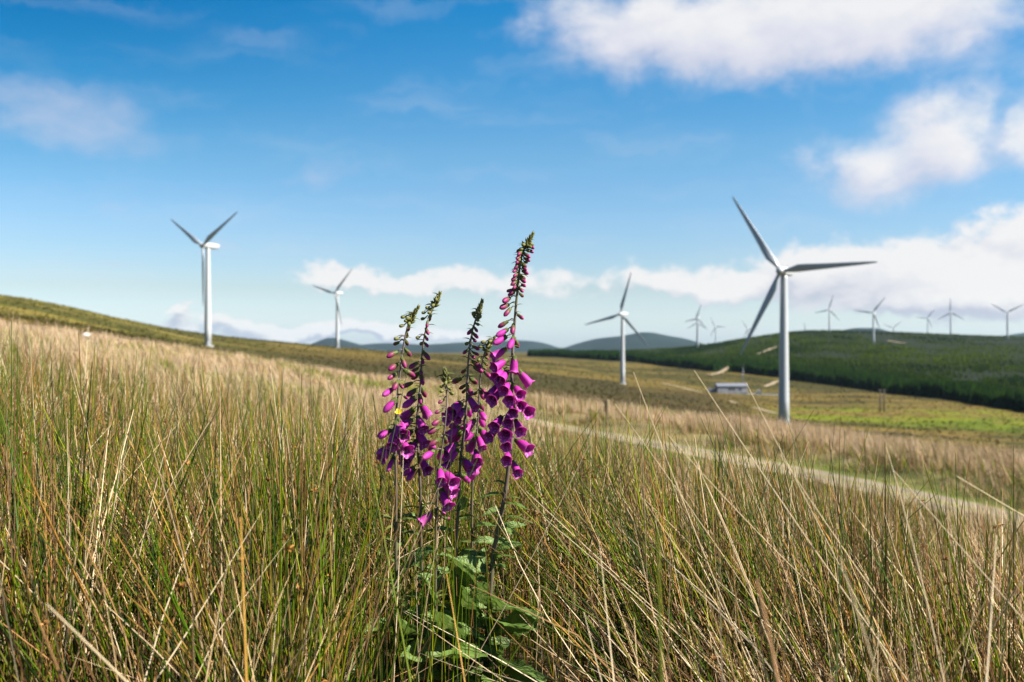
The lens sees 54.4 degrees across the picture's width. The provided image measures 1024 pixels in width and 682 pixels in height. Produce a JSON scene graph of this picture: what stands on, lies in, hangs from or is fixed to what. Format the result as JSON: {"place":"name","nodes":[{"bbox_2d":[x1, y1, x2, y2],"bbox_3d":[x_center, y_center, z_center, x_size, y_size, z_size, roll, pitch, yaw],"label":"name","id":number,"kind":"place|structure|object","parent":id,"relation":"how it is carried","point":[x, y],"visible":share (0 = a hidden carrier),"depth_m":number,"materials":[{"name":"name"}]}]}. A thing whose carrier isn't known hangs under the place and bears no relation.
{"place":"outdoors","nodes":[
{"label":"outdoors","id":0,"kind":"place"},
{"bbox_2d":[310,338,390,350],"bbox_3d":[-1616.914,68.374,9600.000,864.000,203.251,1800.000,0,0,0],"label":"hill","id":1,"kind":"structure","parent":0,"point":[332,341],"depth_m":9321.75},
{"bbox_2d":[363,340,557,352],"bbox_3d":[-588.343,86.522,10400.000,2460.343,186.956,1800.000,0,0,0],"label":"hill","id":2,"kind":"structure","parent":0,"point":[458,347],"depth_m":9981.29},
{"bbox_2d":[0,295,1023,681],"bbox_3d":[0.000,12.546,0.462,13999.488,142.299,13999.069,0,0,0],"label":"ground","id":3,"kind":"structure","parent":0,"point":[682,375],"depth_m":519.07,"materials":[{"name":"green plant"}]},
{"bbox_2d":[171,211,237,346],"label":"wind turbine","id":4,"kind":"object","parent":3,"relation":"on","point":[206,245],"visible":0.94,"depth_m":491.73,"materials":[{"name":"white paint"}]},
{"bbox_2d":[313,269,351,348],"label":"wind turbine","id":5,"kind":"object","parent":3,"relation":"on","point":[337,293],"visible":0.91,"depth_m":898.63,"materials":[{"name":"white paint"}]},
{"bbox_2d":[351,304,437,681],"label":"foxglove","id":6,"kind":"object","parent":3,"relation":"on","point":[407,448],"visible":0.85,"depth_m":2.10,"materials":[{"name":"purple plant"}]},
{"bbox_2d":[395,408,407,659],"bbox_3d":[-0.227,0.458,2.060,0.032,0.638,0.013,0,0,-19],"label":"yellow wildflower","id":7,"kind":"object","parent":3,"relation":"on","point":[400,411],"visible":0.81,"depth_m":2.06,"materials":[{"name":"green plant"}]},
{"bbox_2d":[388,290,456,681],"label":"foxglove","id":8,"kind":"object","parent":3,"relation":"on","point":[421,442],"visible":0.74,"depth_m":2.20,"materials":[{"name":"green plant"}]},
{"bbox_2d":[398,367,485,681],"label":"foxglove","id":9,"kind":"object","parent":3,"relation":"on","point":[452,484],"visible":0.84,"depth_m":2.03,"materials":[{"name":"green plant"}]},
{"bbox_2d":[413,298,496,681],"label":"foxglove","id":10,"kind":"object","parent":3,"relation":"on","point":[458,410],"visible":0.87,"depth_m":2.16,"materials":[{"name":"purple plant"}]},
{"bbox_2d":[445,335,511,674],"bbox_3d":[-0.086,0.389,2.287,0.178,0.808,0.208,0,0,16],"label":"foxglove","id":11,"kind":"object","parent":3,"relation":"on","point":[478,439],"visible":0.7,"depth_m":2.27,"materials":[{"name":"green plant"}]},
{"bbox_2d":[423,230,546,681],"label":"foxglove","id":12,"kind":"object","parent":3,"relation":"on","point":[513,622],"visible":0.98,"depth_m":2.12,"materials":[{"name":"purple plant"}]},
{"bbox_2d":[0,321,1023,681],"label":"rush grass","id":13,"kind":"structure","parent":3,"relation":"on","point":[184,535],"depth_m":2.04,"materials":[{"name":"plant"}]},
{"bbox_2d":[0,310,1023,562],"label":"moor grass","id":14,"kind":"structure","parent":3,"relation":"on","point":[984,462],"depth_m":32.57,"materials":[{"name":"beige plant"}]},
{"bbox_2d":[0,294,1023,453],"bbox_3d":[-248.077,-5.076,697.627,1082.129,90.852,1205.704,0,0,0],"label":"heather","id":15,"kind":"object","parent":3,"relation":"on","point":[44,323],"visible":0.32,"depth_m":473.77,"materials":[{"name":"green plant"}]},
{"bbox_2d":[604,400,609,417],"bbox_3d":[4.481,3.379,47.000,0.286,1.223,0.261,0,0,0],"label":"fence post","id":16,"kind":"object","parent":3,"relation":"on","point":[607,406],"visible":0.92,"depth_m":46.91,"materials":[{"name":"wood"}]},
{"bbox_2d":[585,273,646,383],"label":"wind turbine","id":17,"kind":"object","parent":3,"relation":"on","point":[622,357],"visible":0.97,"depth_m":688.63,"materials":[{"name":"white paint"}]},
{"bbox_2d":[685,305,706,346],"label":"wind turbine","id":18,"kind":"object","parent":3,"relation":"on","point":[697,318],"visible":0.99,"depth_m":1982.85,"materials":[{"name":"white paint"}]},
{"bbox_2d":[711,319,721,341],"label":"wind turbine","id":19,"kind":"object","parent":3,"relation":"on","point":[715,329],"visible":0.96,"depth_m":2649.08,"materials":[{"name":"white paint"}]},
{"bbox_2d":[743,392,789,395],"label":"fence","id":20,"kind":"object","parent":3,"relation":"on","point":[758,393],"visible":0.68,"depth_m":673.15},
{"bbox_2d":[527,329,1023,412],"bbox_3d":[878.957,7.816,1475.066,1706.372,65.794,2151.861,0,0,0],"label":"conifer forest","id":21,"kind":"object","parent":3,"relation":"on","point":[995,392],"visible":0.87,"depth_m":1146.58,"materials":[{"name":"green plant"}]},
{"bbox_2d":[732,196,876,424],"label":"wind turbine","id":22,"kind":"object","parent":3,"relation":"on","point":[783,273],"visible":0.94,"depth_m":317.84,"materials":[{"name":"white paint"}]},
{"bbox_2d":[816,297,839,331],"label":"wind turbine","id":23,"kind":"object","parent":3,"relation":"on","point":[829,309],"visible":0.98,"depth_m":1942.32,"materials":[{"name":"white paint"}]},
{"bbox_2d":[854,299,883,343],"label":"wind turbine","id":24,"kind":"object","parent":3,"relation":"on","point":[873,333],"visible":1,"depth_m":1541.67,"materials":[{"name":"white paint"}]},
{"bbox_2d":[878,389,885,412],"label":"power pole","id":25,"kind":"object","parent":3,"relation":"on","point":[880,390],"visible":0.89,"depth_m":488.14,"materials":[{"name":"wood"}]},
{"bbox_2d":[917,310,933,332],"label":"wind turbine","id":26,"kind":"object","parent":3,"relation":"on","point":[927,320],"visible":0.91,"depth_m":2599.03,"materials":[{"name":"white paint"}]},
{"bbox_2d":[939,298,963,333],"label":"wind turbine","id":27,"kind":"object","parent":3,"relation":"on","point":[950,317],"visible":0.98,"depth_m":2018.76,"materials":[{"name":"white paint"}]},
{"bbox_2d":[992,304,1023,338],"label":"wind turbine","id":28,"kind":"object","parent":3,"relation":"on","point":[1007,327],"visible":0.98,"depth_m":1703.64,"materials":[{"name":"white paint"}]},
{"bbox_2d":[0,0,1023,347],"label":"sky","id":29,"kind":"structure","parent":0,"point":[411,147],"materials":[{"name":"blue"}]},
{"bbox_2d":[519,348,606,351],"bbox_3d":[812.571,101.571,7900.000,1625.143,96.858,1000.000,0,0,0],"label":"hill","id":30,"kind":"structure","parent":0,"point":[565,349],"depth_m":7795.73,"materials":[{"name":"green plant"}]},
{"bbox_2d":[565,332,702,349],"bbox_3d":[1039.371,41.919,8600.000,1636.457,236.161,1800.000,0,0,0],"label":"hill","id":31,"kind":"structure","parent":0,"point":[651,340],"depth_m":8187.07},
{"bbox_2d":[707,367,728,374],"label":"dirt road","id":32,"kind":"structure","parent":0,"point":[724,370],"depth_m":1083.01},
{"bbox_2d":[490,412,1023,533],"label":"track","id":33,"kind":"structure","parent":0,"point":[822,474],"depth_m":23.68,"materials":[{"name":"beige gravel"}]},
{"bbox_2d":[764,381,778,385],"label":"dirt road","id":34,"kind":"structure","parent":0,"point":[773,382],"depth_m":908.41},
{"bbox_2d":[846,328,889,331],"bbox_3d":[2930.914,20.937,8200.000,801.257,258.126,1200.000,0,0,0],"label":"hill","id":35,"kind":"structure","parent":0,"point":[867,329],"depth_m":8077.49,"materials":[{"name":"grey"}]},
{"bbox_2d":[1004,333,1023,336],"bbox_3d":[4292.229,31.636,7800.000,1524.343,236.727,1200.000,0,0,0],"label":"hill","id":36,"kind":"structure","parent":0,"point":[1020,334],"depth_m":7743.97,"materials":[{"name":"grey"}]},
{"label":"yard","id":37,"kind":"structure","parent":0,"visible":0},
{"bbox_2d":[707,383,747,393],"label":"substation building","id":38,"kind":"structure","parent":37,"relation":"on","point":[735,388],"depth_m":684.67,"materials":[{"name":"grey metal"}]}
]}

